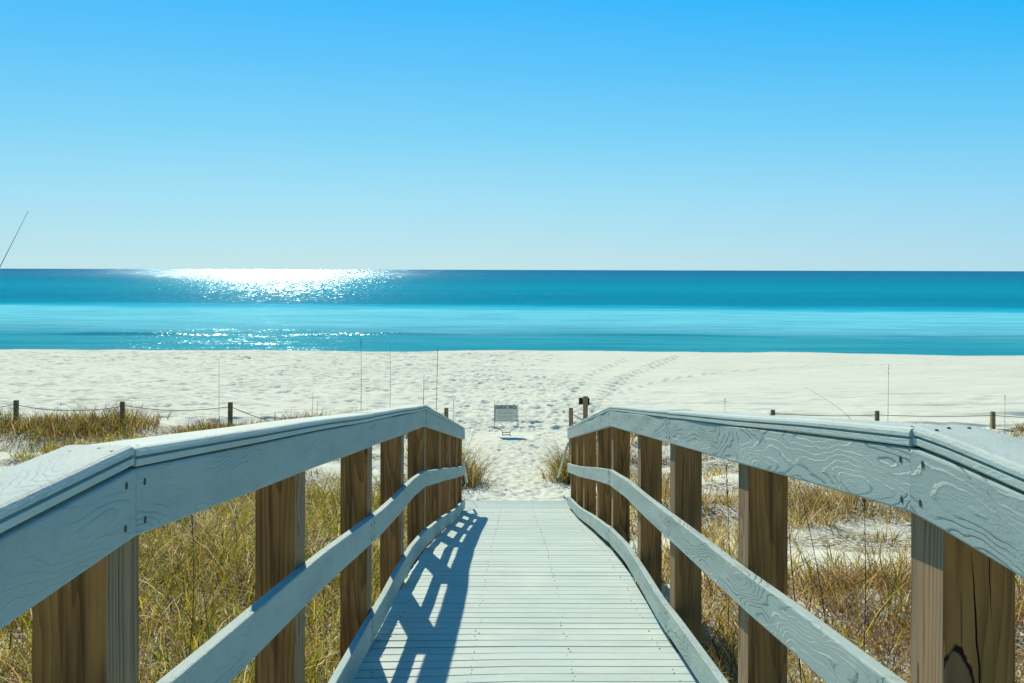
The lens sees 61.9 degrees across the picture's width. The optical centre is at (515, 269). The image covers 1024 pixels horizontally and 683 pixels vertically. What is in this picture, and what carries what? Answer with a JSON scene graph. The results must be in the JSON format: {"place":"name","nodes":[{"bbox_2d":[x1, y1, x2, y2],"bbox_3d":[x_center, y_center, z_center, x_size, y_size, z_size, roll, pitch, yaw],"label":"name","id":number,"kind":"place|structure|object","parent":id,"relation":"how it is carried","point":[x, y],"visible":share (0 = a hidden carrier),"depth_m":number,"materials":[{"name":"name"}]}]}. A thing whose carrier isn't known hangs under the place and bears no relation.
{"place":"outdoors","nodes":[
{"label":"outdoors","id":0,"kind":"place"},
{"bbox_2d":[0,397,483,682],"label":"dune grass","id":1,"kind":"structure","parent":0,"point":[155,547],"depth_m":7.39,"materials":[{"name":"plant"}]},
{"bbox_2d":[0,349,1023,682],"bbox_3d":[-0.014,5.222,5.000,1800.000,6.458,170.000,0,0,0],"label":"sand","id":2,"kind":"structure","parent":0,"point":[544,391],"depth_m":32.23,"materials":[{"name":"white sand"}]},
{"bbox_2d":[0,212,27,266],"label":"leaning reed","id":3,"kind":"object","parent":2,"relation":"on","point":[11,243],"visible":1,"depth_m":7.00,"materials":[{"name":"beige plant"}]},
{"bbox_2d":[189,515,197,654],"bbox_3d":[-1.826,1.925,4.806,0.076,1.106,0.055,0,0,26],"label":"sea oat stalk","id":4,"kind":"object","parent":2,"relation":"on","point":[192,528],"visible":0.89,"depth_m":4.80,"materials":[{"name":"brown plant"}]},
{"bbox_2d":[2,400,447,424],"bbox_3d":[-8.311,3.775,20.520,13.806,1.346,0.660,0,0,8],"label":"rope fence","id":5,"kind":"object","parent":2,"relation":"on","point":[16,405],"visible":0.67,"depth_m":20.82,"materials":[{"name":"brown wood"}]},
{"bbox_2d":[436,349,437,410],"bbox_3d":[-1.475,2.620,15.996,0.058,2.310,0.059,0,0,-38],"label":"sea oat stalk","id":6,"kind":"object","parent":2,"relation":"on","point":[437,369],"visible":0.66,"depth_m":16.00,"materials":[{"name":"beige plant"}]},
{"bbox_2d":[404,437,519,488],"bbox_3d":[-1.166,3.363,15.067,2.986,1.017,3.049,0,0,-44],"label":"grass clump","id":7,"kind":"object","parent":2,"relation":"on","point":[474,474],"visible":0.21,"depth_m":15.04,"materials":[{"name":"plant"}]},
{"bbox_2d":[494,404,517,434],"bbox_3d":[-0.227,3.908,22.008,0.648,0.895,0.029,0,0,0],"label":"notice sign","id":8,"kind":"object","parent":2,"relation":"on","point":[505,412],"visible":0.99,"depth_m":22.00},
{"bbox_2d":[352,501,697,682],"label":"boardwalk","id":9,"kind":"structure","parent":2,"relation":"on","point":[520,592],"depth_m":5.01,"materials":[{"name":"paint"}]},
{"bbox_2d":[0,405,467,682],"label":"railing","id":10,"kind":"object","parent":9,"relation":"attached to","point":[76,521],"visible":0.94,"depth_m":2.19,"materials":[{"name":"paint"}]},
{"bbox_2d":[557,406,1023,682],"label":"railing","id":11,"kind":"object","parent":9,"relation":"attached to","point":[957,492],"visible":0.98,"depth_m":2.38,"materials":[{"name":"paint"}]},
{"bbox_2d":[514,435,635,484],"bbox_3d":[1.208,3.468,15.887,3.058,0.942,3.454,0,0,0],"label":"grass clump","id":12,"kind":"object","parent":2,"relation":"on","point":[565,475],"visible":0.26,"depth_m":15.58,"materials":[{"name":"yellow plant"}]},
{"bbox_2d":[579,396,588,418],"bbox_3d":[1.583,3.630,19.611,0.245,1.461,0.126,0,0,0],"label":"sign post","id":13,"kind":"object","parent":2,"relation":"on","point":[584,400],"visible":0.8,"depth_m":19.55,"materials":[{"name":"brown wood"}]},
{"bbox_2d":[726,462,729,637],"bbox_3d":[1.503,2.027,6.005,0.066,1.349,0.038,0,0,-28],"label":"sea oat stalk","id":14,"kind":"object","parent":2,"relation":"on","point":[729,542],"visible":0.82,"depth_m":6.00,"materials":[{"name":"beige plant"}]},
{"bbox_2d":[563,416,1023,682],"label":"dune grass","id":15,"kind":"structure","parent":2,"relation":"on","point":[877,577],"depth_m":7.19,"materials":[{"name":"yellow plant"}]},
{"bbox_2d":[788,526,802,682],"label":"sea oat stalk","id":16,"kind":"object","parent":2,"relation":"on","point":[794,597],"visible":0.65,"depth_m":4.40,"materials":[{"name":"brown plant"}]},
{"bbox_2d":[569,408,1023,453],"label":"rope fence","id":17,"kind":"object","parent":2,"relation":"on","point":[992,415],"visible":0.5,"depth_m":20.95,"materials":[{"name":"brown wood"}]},
{"bbox_2d":[799,486,826,623],"bbox_3d":[1.731,1.909,4.908,0.205,1.329,0.045,0,0,0],"label":"sea oat stalk","id":18,"kind":"object","parent":2,"relation":"on","point":[815,560],"visible":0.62,"depth_m":4.90,"materials":[{"name":"beige plant"}]},
{"bbox_2d":[860,498,867,648],"bbox_3d":[1.872,1.851,4.597,0.039,1.328,0.070,0,0,39],"label":"sea oat stalk","id":19,"kind":"object","parent":2,"relation":"on","point":[864,501],"visible":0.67,"depth_m":4.60,"materials":[{"name":"beige plant"}]},
{"bbox_2d":[0,269,1023,355],"bbox_3d":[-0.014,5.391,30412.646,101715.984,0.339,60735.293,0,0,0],"label":"sea","id":20,"kind":"structure","parent":0,"point":[966,313],"depth_m":114.79,"materials":[{"name":"liquid"}]},
{"bbox_2d":[0,0,1023,270],"label":"sky","id":21,"kind":"structure","parent":0,"point":[742,135],"materials":[{"name":"blue"}]}
]}

